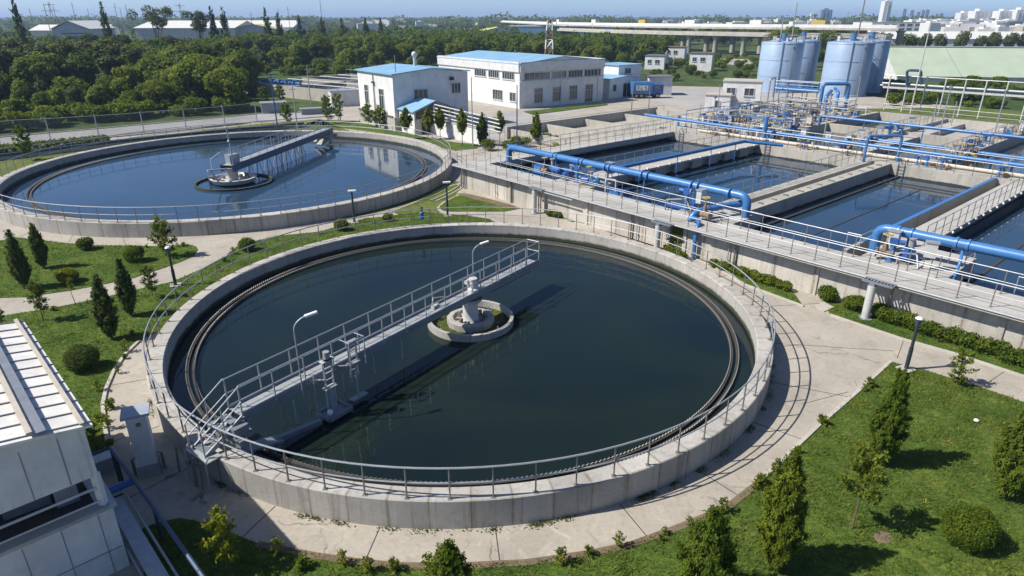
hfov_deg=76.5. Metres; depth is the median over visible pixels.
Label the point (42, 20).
wood
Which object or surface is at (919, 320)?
path lamp
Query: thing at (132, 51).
broadleaf tree
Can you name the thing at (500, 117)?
young tree
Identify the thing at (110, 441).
seedling
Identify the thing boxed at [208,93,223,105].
bush
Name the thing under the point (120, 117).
bush
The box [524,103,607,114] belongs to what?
lawn strip
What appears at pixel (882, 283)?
conduit
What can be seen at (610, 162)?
valve
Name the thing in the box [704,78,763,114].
switch house
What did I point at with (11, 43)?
broadleaf tree
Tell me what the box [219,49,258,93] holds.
broadleaf tree
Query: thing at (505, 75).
window
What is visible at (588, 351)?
water
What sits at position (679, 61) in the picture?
bush
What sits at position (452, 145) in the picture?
lawn
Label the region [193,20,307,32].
warehouse
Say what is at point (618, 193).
dosing tank
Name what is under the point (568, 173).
pump set
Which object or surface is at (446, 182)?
path lamp
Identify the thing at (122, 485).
blue pipe
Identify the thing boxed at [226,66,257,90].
broadleaf tree
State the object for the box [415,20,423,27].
distant house
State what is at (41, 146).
hedge
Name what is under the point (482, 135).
cypress
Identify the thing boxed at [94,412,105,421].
seedling
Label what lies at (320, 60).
broadleaf tree
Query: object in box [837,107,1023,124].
lawn
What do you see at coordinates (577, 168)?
valve actuator
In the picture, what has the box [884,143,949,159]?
water
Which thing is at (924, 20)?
distant house
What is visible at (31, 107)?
bush
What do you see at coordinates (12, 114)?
bush
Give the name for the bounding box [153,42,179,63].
broadleaf tree
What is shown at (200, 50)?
broadleaf tree
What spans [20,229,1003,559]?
path joint
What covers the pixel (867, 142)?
blue pipe
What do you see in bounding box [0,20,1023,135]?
ground
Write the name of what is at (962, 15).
tower block
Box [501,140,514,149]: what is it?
bush
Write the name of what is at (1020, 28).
distant house
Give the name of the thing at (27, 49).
broadleaf tree
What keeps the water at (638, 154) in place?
in the settling basin at (773, 201)
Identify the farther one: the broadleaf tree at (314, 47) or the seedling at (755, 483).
the broadleaf tree at (314, 47)
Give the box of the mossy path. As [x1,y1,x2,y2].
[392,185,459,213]
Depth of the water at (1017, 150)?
62.89 m
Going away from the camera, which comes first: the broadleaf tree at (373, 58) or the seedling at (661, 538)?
the seedling at (661, 538)
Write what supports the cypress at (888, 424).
on the lawn at (666, 546)
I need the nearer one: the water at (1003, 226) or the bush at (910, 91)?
the water at (1003, 226)
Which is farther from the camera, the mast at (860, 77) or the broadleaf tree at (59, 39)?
the broadleaf tree at (59, 39)
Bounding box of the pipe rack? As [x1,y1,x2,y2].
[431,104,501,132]
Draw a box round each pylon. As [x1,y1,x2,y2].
[44,4,55,24]
[173,4,188,20]
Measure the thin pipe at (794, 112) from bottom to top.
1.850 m
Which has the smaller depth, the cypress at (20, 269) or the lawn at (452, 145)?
the cypress at (20, 269)
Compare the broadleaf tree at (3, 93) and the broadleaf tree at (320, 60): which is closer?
the broadleaf tree at (3, 93)
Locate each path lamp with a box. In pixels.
[164,246,180,287]
[347,189,358,223]
[443,181,451,216]
[896,316,923,372]
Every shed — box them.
[0,319,129,575]
[28,25,121,38]
[50,20,115,39]
[238,24,276,34]
[482,27,514,32]
[644,75,674,94]
[884,46,1023,82]
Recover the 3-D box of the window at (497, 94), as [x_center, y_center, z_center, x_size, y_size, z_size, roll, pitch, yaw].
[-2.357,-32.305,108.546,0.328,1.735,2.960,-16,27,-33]
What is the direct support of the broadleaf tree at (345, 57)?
on the ground at (687, 79)
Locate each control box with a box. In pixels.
[696,188,707,207]
[701,115,706,128]
[756,130,761,140]
[773,122,779,130]
[792,117,799,125]
[801,128,809,140]
[806,115,813,125]
[824,131,833,145]
[845,134,853,140]
[857,128,865,139]
[877,126,882,137]
[885,228,903,258]
[908,116,916,131]
[921,239,940,270]
[951,144,958,152]
[960,140,968,148]
[998,126,1006,133]
[1019,121,1023,132]
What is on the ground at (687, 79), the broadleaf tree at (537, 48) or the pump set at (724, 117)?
the broadleaf tree at (537, 48)
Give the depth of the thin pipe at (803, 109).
77.68 m
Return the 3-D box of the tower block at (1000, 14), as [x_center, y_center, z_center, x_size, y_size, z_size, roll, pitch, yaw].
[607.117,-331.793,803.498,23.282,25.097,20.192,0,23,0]
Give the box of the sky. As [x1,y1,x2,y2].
[0,0,1023,16]
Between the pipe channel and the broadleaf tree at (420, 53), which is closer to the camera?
the pipe channel
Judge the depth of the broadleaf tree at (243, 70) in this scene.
113.23 m
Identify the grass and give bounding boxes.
[12,214,486,449]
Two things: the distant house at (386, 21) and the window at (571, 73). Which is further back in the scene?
the distant house at (386, 21)
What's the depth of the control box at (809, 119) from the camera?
74.86 m
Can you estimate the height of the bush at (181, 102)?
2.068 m
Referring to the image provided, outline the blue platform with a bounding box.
[773,80,823,103]
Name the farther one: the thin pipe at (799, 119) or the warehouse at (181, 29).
the warehouse at (181, 29)
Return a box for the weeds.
[147,357,775,534]
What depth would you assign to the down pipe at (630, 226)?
42.54 m
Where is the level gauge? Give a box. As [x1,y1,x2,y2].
[419,207,423,221]
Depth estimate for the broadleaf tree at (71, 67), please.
106.73 m
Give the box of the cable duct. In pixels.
[113,494,178,575]
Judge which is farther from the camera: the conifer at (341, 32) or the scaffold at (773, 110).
the conifer at (341, 32)
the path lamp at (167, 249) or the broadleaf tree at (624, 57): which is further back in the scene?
the broadleaf tree at (624, 57)
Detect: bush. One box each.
[0,110,32,129]
[0,112,32,130]
[24,118,36,129]
[25,102,36,110]
[26,109,44,125]
[35,104,63,113]
[37,111,63,126]
[54,267,78,283]
[57,103,74,119]
[60,343,100,372]
[67,101,93,119]
[73,105,96,121]
[75,237,93,249]
[81,110,98,122]
[82,105,106,122]
[92,97,107,105]
[100,107,113,121]
[106,97,121,104]
[106,102,133,118]
[112,113,128,120]
[115,99,139,104]
[122,244,145,261]
[128,107,139,119]
[131,102,151,118]
[140,100,157,115]
[154,97,174,113]
[168,104,181,115]
[172,105,186,115]
[175,96,190,102]
[175,100,183,105]
[183,97,207,114]
[184,103,197,114]
[192,106,204,114]
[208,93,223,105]
[211,94,233,107]
[212,96,236,112]
[234,93,251,101]
[234,100,249,111]
[237,237,255,251]
[261,64,271,74]
[278,66,288,74]
[285,68,294,74]
[292,65,304,74]
[299,64,309,73]
[308,68,317,75]
[315,70,324,75]
[316,63,328,71]
[332,64,347,74]
[333,218,348,230]
[349,65,361,73]
[382,213,393,219]
[480,138,494,149]
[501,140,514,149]
[510,135,521,145]
[519,136,531,146]
[545,209,553,216]
[551,211,561,217]
[649,68,662,74]
[662,244,674,251]
[667,69,676,73]
[669,248,682,253]
[670,72,680,79]
[673,58,684,66]
[675,251,688,258]
[684,64,696,73]
[708,70,717,77]
[716,60,725,67]
[725,55,733,60]
[733,70,742,77]
[734,60,744,67]
[743,64,754,70]
[750,57,758,63]
[816,284,838,300]
[841,295,864,311]
[871,302,892,318]
[881,78,897,91]
[885,92,902,103]
[902,96,912,104]
[904,81,924,94]
[908,91,922,102]
[916,95,928,103]
[926,91,943,103]
[938,501,1002,552]
[939,80,950,85]
[949,77,962,85]
[950,89,973,103]
[956,82,966,86]
[963,75,981,82]
[964,100,973,106]
[966,81,975,87]
[967,95,978,101]
[974,79,992,87]
[982,97,999,107]
[990,75,1008,88]
[995,99,1007,107]
[1001,83,1014,89]
[1008,86,1023,98]
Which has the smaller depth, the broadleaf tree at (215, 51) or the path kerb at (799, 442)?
the path kerb at (799, 442)
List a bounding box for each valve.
[539,157,549,173]
[606,161,615,182]
[696,196,712,219]
[828,111,837,123]
[874,232,893,258]
[936,156,944,167]
[944,160,951,168]
[959,144,966,155]
[965,154,975,165]
[966,137,978,150]
[1000,163,1007,176]
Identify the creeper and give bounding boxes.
[665,226,688,249]
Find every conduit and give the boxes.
[452,165,1023,320]
[702,234,1023,322]
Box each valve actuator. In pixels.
[571,165,582,182]
[679,188,694,210]
[884,125,895,137]
[885,236,905,262]
[923,155,930,166]
[938,158,946,169]
[995,164,1004,176]
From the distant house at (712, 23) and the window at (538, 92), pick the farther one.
the distant house at (712, 23)
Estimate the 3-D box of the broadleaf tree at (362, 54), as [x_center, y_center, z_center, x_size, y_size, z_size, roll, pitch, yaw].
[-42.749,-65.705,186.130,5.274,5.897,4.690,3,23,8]
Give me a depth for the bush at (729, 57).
219.68 m
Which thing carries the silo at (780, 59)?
on the yard at (691, 97)
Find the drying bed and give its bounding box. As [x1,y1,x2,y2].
[505,107,709,146]
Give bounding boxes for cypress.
[3,229,32,287]
[27,221,48,267]
[90,273,119,338]
[113,258,137,315]
[426,538,477,575]
[476,111,488,145]
[529,112,541,140]
[672,504,741,575]
[754,445,810,573]
[868,367,913,463]
[991,410,1023,501]
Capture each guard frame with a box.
[598,172,618,184]
[845,230,873,248]
[947,248,975,267]
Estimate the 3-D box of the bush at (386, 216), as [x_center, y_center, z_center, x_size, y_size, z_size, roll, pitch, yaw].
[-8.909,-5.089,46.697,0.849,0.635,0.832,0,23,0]
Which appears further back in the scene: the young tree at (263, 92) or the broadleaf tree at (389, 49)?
the broadleaf tree at (389, 49)
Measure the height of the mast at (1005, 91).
5.560 m
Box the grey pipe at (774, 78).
[766,77,775,102]
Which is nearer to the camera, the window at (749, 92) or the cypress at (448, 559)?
the cypress at (448, 559)
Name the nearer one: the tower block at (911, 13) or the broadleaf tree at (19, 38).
the broadleaf tree at (19, 38)
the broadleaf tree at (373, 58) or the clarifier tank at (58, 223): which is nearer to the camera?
the clarifier tank at (58, 223)
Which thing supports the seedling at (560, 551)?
on the lawn at (666, 546)
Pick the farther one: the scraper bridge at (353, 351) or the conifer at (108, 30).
the conifer at (108, 30)
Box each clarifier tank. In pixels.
[0,130,451,237]
[146,222,773,528]
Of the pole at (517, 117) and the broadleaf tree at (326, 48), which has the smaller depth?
the pole at (517, 117)
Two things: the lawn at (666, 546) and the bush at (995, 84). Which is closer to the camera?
the lawn at (666, 546)
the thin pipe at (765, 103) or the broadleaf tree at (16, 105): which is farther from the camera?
the broadleaf tree at (16, 105)
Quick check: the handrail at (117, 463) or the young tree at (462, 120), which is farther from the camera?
the young tree at (462, 120)
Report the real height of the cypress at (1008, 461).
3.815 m
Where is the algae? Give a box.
[433,307,507,333]
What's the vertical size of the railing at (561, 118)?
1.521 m
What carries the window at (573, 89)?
in the workshop
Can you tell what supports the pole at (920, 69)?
on the lawn at (993, 114)
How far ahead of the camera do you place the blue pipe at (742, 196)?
45.71 m
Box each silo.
[757,33,805,92]
[790,32,821,87]
[818,33,876,96]
[850,32,891,92]
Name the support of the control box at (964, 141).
on the basin at (934, 137)
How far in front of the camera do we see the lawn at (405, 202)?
51.11 m
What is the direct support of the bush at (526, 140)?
on the ground at (687, 79)
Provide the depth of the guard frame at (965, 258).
32.55 m
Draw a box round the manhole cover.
[815,302,833,311]
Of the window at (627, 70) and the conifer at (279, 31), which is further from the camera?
the conifer at (279, 31)
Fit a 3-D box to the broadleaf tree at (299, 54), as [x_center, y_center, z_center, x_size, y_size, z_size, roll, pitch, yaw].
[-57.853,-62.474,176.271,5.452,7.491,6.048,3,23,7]
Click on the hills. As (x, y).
(496, 17)
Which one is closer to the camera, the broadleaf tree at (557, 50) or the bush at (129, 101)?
the bush at (129, 101)
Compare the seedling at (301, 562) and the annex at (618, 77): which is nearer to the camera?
the seedling at (301, 562)
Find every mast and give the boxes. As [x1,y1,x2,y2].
[544,20,553,54]
[711,96,716,129]
[782,83,789,123]
[821,94,832,145]
[853,76,862,116]
[939,86,952,133]
[991,90,1007,142]
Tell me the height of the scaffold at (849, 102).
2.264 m
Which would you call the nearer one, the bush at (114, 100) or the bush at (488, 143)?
the bush at (488, 143)
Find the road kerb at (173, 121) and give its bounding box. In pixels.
[0,110,342,145]
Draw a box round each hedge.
[0,134,110,152]
[707,258,792,290]
[875,307,1023,366]
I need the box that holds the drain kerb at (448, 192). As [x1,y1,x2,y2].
[431,183,462,200]
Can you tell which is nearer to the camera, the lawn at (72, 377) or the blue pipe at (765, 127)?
the lawn at (72, 377)
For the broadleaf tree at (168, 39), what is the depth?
187.99 m
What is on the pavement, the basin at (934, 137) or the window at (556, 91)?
the basin at (934, 137)
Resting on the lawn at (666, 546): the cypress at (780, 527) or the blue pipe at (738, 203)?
the cypress at (780, 527)
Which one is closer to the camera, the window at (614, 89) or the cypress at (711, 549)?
the cypress at (711, 549)
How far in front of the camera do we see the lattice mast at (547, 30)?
190.64 m
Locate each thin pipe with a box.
[605,179,616,194]
[665,198,691,212]
[722,108,750,125]
[735,101,777,118]
[737,102,751,118]
[738,113,785,124]
[745,115,783,130]
[747,101,774,121]
[752,104,778,119]
[780,110,809,124]
[784,108,804,124]
[786,117,813,122]
[791,106,825,121]
[895,252,918,268]
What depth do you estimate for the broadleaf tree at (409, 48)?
195.37 m
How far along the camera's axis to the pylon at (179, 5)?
331.14 m
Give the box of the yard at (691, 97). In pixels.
[478,88,787,141]
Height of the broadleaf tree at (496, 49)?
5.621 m
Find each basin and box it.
[246,69,358,100]
[452,126,1023,348]
[659,107,1023,164]
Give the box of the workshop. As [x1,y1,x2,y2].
[437,50,604,108]
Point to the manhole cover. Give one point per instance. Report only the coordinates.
(823, 306)
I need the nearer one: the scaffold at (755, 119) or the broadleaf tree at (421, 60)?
the scaffold at (755, 119)
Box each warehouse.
[134,21,252,41]
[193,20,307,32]
[509,26,611,35]
[869,31,1023,46]
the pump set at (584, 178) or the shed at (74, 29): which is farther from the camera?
the shed at (74, 29)
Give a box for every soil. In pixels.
[255,482,760,568]
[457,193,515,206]
[724,59,752,65]
[873,531,893,542]
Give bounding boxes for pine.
[126,5,172,37]
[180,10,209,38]
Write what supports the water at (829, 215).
in the settling basin at (773, 201)
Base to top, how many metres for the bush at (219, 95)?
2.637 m
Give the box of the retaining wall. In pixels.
[430,118,483,144]
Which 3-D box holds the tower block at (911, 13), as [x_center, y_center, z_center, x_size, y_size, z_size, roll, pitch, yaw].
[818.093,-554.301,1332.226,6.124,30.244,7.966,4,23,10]
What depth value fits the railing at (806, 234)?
35.97 m
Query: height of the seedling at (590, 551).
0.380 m
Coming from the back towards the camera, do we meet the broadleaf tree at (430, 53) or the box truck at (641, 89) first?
the broadleaf tree at (430, 53)
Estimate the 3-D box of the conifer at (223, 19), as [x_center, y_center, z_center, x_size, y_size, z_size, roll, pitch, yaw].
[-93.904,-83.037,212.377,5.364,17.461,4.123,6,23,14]
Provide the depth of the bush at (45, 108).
88.39 m
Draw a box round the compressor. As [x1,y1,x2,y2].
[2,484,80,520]
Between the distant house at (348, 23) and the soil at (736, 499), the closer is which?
the soil at (736, 499)
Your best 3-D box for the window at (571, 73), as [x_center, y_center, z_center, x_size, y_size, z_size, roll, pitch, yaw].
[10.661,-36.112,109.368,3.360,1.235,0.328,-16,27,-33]
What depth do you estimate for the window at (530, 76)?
104.75 m
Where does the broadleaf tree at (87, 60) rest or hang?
on the ground at (687, 79)
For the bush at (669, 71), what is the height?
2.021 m
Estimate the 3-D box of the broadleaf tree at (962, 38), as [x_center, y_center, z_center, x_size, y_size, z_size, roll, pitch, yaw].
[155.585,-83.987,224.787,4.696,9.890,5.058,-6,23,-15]
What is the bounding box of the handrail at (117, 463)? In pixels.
[92,446,204,575]
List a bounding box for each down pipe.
[460,168,461,186]
[510,182,511,202]
[629,215,632,238]
[732,244,736,263]
[884,288,893,316]
[897,288,903,314]
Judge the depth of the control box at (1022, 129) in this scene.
69.92 m
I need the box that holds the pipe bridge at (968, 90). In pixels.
[880,75,1023,121]
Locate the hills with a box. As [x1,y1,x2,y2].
[0,17,954,19]
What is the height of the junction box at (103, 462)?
0.540 m
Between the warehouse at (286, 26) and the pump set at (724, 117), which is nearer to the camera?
the pump set at (724, 117)
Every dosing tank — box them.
[533,163,550,174]
[608,188,627,196]
[666,203,682,210]
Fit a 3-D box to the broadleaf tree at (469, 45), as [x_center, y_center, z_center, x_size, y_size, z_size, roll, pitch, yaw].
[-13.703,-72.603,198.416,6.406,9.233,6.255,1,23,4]
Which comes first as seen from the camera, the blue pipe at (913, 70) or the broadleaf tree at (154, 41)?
the blue pipe at (913, 70)
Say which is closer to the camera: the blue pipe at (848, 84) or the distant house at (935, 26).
the blue pipe at (848, 84)
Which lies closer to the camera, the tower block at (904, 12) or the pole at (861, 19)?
the pole at (861, 19)
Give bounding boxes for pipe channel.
[0,117,306,159]
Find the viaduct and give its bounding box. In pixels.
[501,20,906,54]
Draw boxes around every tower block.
[818,8,832,19]
[878,0,892,21]
[901,9,906,16]
[909,10,913,17]
[954,11,967,19]
[967,9,992,19]
[991,9,1012,19]
[1010,7,1023,22]
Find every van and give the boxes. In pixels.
[685,20,696,23]
[811,20,826,24]
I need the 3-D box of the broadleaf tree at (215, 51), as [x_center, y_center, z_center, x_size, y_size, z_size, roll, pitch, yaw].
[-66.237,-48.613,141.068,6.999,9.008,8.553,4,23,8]
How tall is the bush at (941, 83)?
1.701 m
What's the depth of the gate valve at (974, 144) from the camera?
61.22 m
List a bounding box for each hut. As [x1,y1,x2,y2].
[644,54,669,69]
[665,46,687,61]
[689,52,715,71]
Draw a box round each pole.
[267,73,278,129]
[289,85,297,129]
[304,66,311,104]
[471,77,473,145]
[516,85,517,143]
[792,3,797,33]
[857,0,864,36]
[909,18,931,113]
[931,99,937,125]
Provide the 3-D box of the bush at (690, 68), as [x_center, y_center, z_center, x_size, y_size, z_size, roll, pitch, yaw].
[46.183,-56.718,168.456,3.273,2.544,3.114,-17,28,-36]
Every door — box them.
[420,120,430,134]
[622,83,629,97]
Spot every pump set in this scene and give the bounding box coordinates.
[545,158,562,177]
[561,164,574,180]
[581,171,597,186]
[687,199,703,212]
[717,111,727,121]
[786,121,797,129]
[837,137,850,149]
[869,131,873,143]
[898,237,917,265]
[944,150,961,164]
[1005,126,1014,139]
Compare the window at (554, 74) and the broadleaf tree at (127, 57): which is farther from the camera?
the broadleaf tree at (127, 57)
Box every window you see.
[364,84,369,104]
[378,88,384,109]
[413,88,427,98]
[451,82,460,93]
[474,68,485,76]
[488,70,498,78]
[492,89,502,100]
[502,71,514,80]
[509,92,515,102]
[524,71,549,80]
[534,87,542,103]
[551,70,566,78]
[552,86,560,101]
[568,69,582,77]
[569,85,577,99]
[584,68,600,76]
[584,84,592,102]
[612,84,616,91]
[624,68,630,73]
[726,87,735,95]
[744,88,754,96]
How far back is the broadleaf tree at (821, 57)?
177.10 m
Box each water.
[0,138,442,219]
[168,236,754,484]
[272,77,358,89]
[509,140,707,178]
[617,154,834,206]
[753,176,968,251]
[789,132,866,146]
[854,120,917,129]
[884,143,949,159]
[938,197,1023,296]
[965,142,1023,173]
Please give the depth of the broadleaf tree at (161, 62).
110.98 m
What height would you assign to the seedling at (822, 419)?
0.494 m
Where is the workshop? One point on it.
(541, 80)
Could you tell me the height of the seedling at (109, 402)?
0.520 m
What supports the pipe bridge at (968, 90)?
on the lawn at (993, 114)
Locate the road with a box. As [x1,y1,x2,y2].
[0,111,342,143]
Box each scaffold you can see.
[706,106,741,128]
[741,100,761,120]
[747,115,769,126]
[757,107,788,120]
[759,102,781,120]
[771,102,793,111]
[778,96,805,107]
[785,97,819,122]
[824,98,855,114]
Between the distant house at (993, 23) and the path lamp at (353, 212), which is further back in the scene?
the distant house at (993, 23)
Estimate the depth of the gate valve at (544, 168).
51.27 m
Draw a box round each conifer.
[8,0,28,43]
[98,2,115,37]
[208,6,219,37]
[219,6,231,39]
[262,6,272,35]
[274,12,283,36]
[295,15,305,36]
[317,16,326,34]
[337,18,347,36]
[360,17,369,34]
[378,17,384,32]
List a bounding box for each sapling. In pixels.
[0,310,6,322]
[23,279,50,318]
[66,277,76,305]
[84,419,105,450]
[137,265,157,297]
[146,213,179,255]
[194,503,239,571]
[834,439,891,528]
[947,345,979,384]
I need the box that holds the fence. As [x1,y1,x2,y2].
[0,102,256,144]
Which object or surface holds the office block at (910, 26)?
on the ground at (687, 79)
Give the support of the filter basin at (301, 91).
on the ground at (687, 79)
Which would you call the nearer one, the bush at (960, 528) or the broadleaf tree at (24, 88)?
the bush at (960, 528)
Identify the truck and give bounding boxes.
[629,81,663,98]
[638,20,648,22]
[750,20,763,23]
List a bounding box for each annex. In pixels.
[396,97,457,134]
[602,62,641,98]
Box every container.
[259,100,286,112]
[299,106,334,114]
[327,88,359,105]
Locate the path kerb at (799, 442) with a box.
[100,222,1023,477]
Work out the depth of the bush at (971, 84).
133.68 m
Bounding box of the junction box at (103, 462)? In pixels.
[93,448,114,475]
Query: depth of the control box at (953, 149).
59.17 m
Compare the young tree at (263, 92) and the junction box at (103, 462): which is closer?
the junction box at (103, 462)
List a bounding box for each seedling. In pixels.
[89,379,100,390]
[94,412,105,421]
[97,413,111,427]
[99,397,114,409]
[104,437,115,446]
[114,364,121,372]
[119,339,128,350]
[268,536,283,557]
[291,552,309,572]
[335,548,346,565]
[360,555,373,571]
[386,555,404,573]
[420,551,432,571]
[553,545,567,565]
[583,543,597,557]
[612,531,626,546]
[657,533,667,542]
[661,525,668,535]
[685,515,694,526]
[716,496,730,513]
[750,479,759,488]
[754,472,768,484]
[770,462,776,470]
[773,458,780,465]
[816,413,831,425]
[864,376,877,386]
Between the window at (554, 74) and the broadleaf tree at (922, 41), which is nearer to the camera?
the window at (554, 74)
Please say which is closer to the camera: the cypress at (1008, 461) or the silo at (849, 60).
the cypress at (1008, 461)
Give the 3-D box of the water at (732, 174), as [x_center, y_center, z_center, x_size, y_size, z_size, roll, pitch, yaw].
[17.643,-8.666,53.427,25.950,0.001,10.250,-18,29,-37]
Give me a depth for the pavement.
23.71 m
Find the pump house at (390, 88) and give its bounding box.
[354,51,469,131]
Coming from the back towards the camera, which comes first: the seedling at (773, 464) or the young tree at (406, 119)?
the young tree at (406, 119)
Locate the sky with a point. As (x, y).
(329, 8)
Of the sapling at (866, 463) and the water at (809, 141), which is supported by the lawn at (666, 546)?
the sapling at (866, 463)
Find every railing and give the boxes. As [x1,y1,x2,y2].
[0,121,450,222]
[142,207,775,499]
[454,146,1023,306]
[489,105,660,138]
[490,152,1023,293]
[498,119,660,156]
[520,122,670,151]
[593,131,740,172]
[665,101,872,126]
[676,121,1022,180]
[681,116,1023,173]
[722,148,862,202]
[840,110,944,140]
[882,103,1023,124]
[922,176,1023,244]
[936,118,1023,152]
[947,123,1023,160]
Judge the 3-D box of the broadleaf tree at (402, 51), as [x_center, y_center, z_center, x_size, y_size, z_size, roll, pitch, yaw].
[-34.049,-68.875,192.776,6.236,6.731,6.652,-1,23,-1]
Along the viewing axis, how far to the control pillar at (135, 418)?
20.30 m
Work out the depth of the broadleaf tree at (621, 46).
198.81 m
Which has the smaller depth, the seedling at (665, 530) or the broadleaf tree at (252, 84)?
the seedling at (665, 530)
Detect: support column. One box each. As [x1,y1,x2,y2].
[529,186,545,214]
[651,219,673,247]
[858,277,896,320]
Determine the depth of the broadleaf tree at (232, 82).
99.82 m
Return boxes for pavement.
[0,86,1023,575]
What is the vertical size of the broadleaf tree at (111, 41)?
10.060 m
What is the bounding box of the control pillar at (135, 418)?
[120,402,166,478]
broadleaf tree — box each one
[0,37,26,48]
[0,48,19,81]
[0,71,12,104]
[0,87,6,102]
[1,98,28,112]
[6,35,34,41]
[9,55,58,89]
[10,76,38,103]
[11,42,50,58]
[24,51,66,79]
[28,62,58,99]
[30,91,56,106]
[36,39,56,47]
[42,38,64,43]
[46,76,90,104]
[49,41,78,63]
[60,60,92,86]
[64,85,84,107]
[65,37,85,45]
[65,89,88,99]
[66,47,98,83]
[68,40,92,84]
[78,32,96,42]
[84,84,112,102]
[85,42,120,78]
[92,38,124,54]
[93,57,132,81]
[94,53,125,97]
[94,75,124,97]
[95,34,109,41]
[109,65,143,96]
[111,34,131,43]
[113,54,134,65]
[116,45,142,63]
[117,63,150,81]
[118,42,144,59]
[119,89,141,102]
[134,78,175,111]
[137,43,147,47]
[139,54,173,78]
[140,68,181,96]
[142,44,162,54]
[142,46,159,58]
[145,37,167,48]
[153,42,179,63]
[159,34,178,45]
[160,40,192,95]
[160,63,197,96]
[163,83,178,101]
[168,53,219,95]
[170,53,194,92]
[183,39,213,56]
[184,38,199,45]
[189,42,220,56]
[191,86,211,104]
[193,53,215,63]
[196,38,214,46]
[202,65,247,110]
[211,57,225,67]
[213,38,242,57]
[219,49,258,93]
[219,66,250,89]
[223,47,266,92]
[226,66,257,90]
[228,37,248,52]
[238,37,252,50]
[249,46,269,62]
[254,36,272,63]
[266,49,289,66]
[271,46,291,66]
[283,57,296,68]
[288,43,308,65]
[299,46,310,64]
[307,42,320,61]
[308,32,333,57]
[311,57,327,68]
[332,37,350,56]
[332,60,341,73]
[334,42,358,56]
[335,48,356,65]
[353,48,370,66]
[361,44,376,66]
[362,35,379,65]
[366,53,379,65]
[374,36,389,63]
[374,38,397,62]
[388,44,407,62]
[399,42,415,63]
[406,57,412,64]
[410,50,427,60]
[414,44,438,62]
[416,56,428,65]
[428,47,440,65]
[444,43,461,54]
[459,34,476,52]
[489,47,502,51]
[516,43,533,53]
[531,41,549,53]
[546,45,565,55]
[579,45,599,57]
[584,48,592,56]
[594,45,616,62]
[613,37,630,58]
[616,53,628,62]
[635,49,649,65]
[760,30,789,48]
[779,26,801,37]
[801,30,818,32]
[818,30,840,49]
[818,46,825,62]
[832,30,850,32]
[902,33,918,45]
[917,33,933,45]
[933,34,947,45]
[954,30,971,45]
[973,35,987,45]
[985,32,1002,46]
[1002,32,1019,46]
[1017,33,1023,46]
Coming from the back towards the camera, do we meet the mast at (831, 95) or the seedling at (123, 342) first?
the mast at (831, 95)
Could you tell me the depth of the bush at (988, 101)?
104.98 m
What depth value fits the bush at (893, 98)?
107.94 m
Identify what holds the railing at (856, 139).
on the settling basin at (773, 201)
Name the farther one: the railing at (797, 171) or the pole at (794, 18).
the pole at (794, 18)
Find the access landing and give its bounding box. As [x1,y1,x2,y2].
[164,443,221,500]
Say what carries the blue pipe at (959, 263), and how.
on the settling basin at (773, 201)
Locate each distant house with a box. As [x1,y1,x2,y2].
[336,21,356,28]
[357,22,378,30]
[374,19,391,25]
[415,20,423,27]
[703,22,722,23]
[726,21,749,23]
[789,20,806,23]
[831,20,841,24]
[903,19,918,21]
[916,19,935,21]
[919,21,940,30]
[933,20,949,25]
[940,25,961,30]
[949,21,978,26]
[950,22,983,30]
[966,18,979,22]
[974,27,994,30]
[986,21,1009,26]
[990,25,1009,31]
[1006,21,1022,25]
[1013,24,1023,31]
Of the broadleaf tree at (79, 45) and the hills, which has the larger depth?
the hills
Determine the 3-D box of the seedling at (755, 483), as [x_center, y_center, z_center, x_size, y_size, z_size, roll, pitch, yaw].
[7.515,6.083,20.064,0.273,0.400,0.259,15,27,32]
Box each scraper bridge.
[184,239,539,458]
[207,119,336,184]
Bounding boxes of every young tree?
[11,125,32,157]
[258,86,269,100]
[274,84,285,99]
[279,101,293,122]
[320,94,333,118]
[329,93,343,121]
[360,102,374,125]
[372,105,385,126]
[400,107,412,136]
[421,108,434,138]
[434,106,444,136]
[456,108,467,145]
[493,110,505,142]
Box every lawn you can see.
[0,119,348,175]
[0,237,197,297]
[2,212,493,452]
[141,362,1023,575]
[310,120,477,149]
[332,181,457,219]
[440,195,518,211]
[560,217,801,303]
[824,299,1023,374]
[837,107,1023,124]
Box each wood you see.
[0,11,954,28]
[0,21,984,38]
[0,29,821,60]
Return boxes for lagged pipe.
[698,129,1023,177]
[710,130,1019,173]
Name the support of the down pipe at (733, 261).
attached to the settling basin at (773, 201)
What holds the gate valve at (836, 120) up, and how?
on the basin at (934, 137)
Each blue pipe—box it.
[108,478,133,493]
[506,144,750,217]
[513,169,554,179]
[561,168,599,184]
[595,140,782,184]
[605,192,663,206]
[644,113,1023,173]
[687,200,741,221]
[690,215,700,259]
[762,116,768,137]
[817,115,1023,144]
[818,82,850,112]
[822,89,832,108]
[833,87,839,109]
[862,135,903,161]
[868,224,1023,262]
[873,138,1023,166]
[906,69,922,85]
[952,250,963,279]
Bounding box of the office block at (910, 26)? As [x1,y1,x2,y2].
[853,22,925,31]
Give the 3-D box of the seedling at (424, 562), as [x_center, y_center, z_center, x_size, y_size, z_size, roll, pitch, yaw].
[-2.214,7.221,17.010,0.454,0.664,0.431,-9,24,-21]

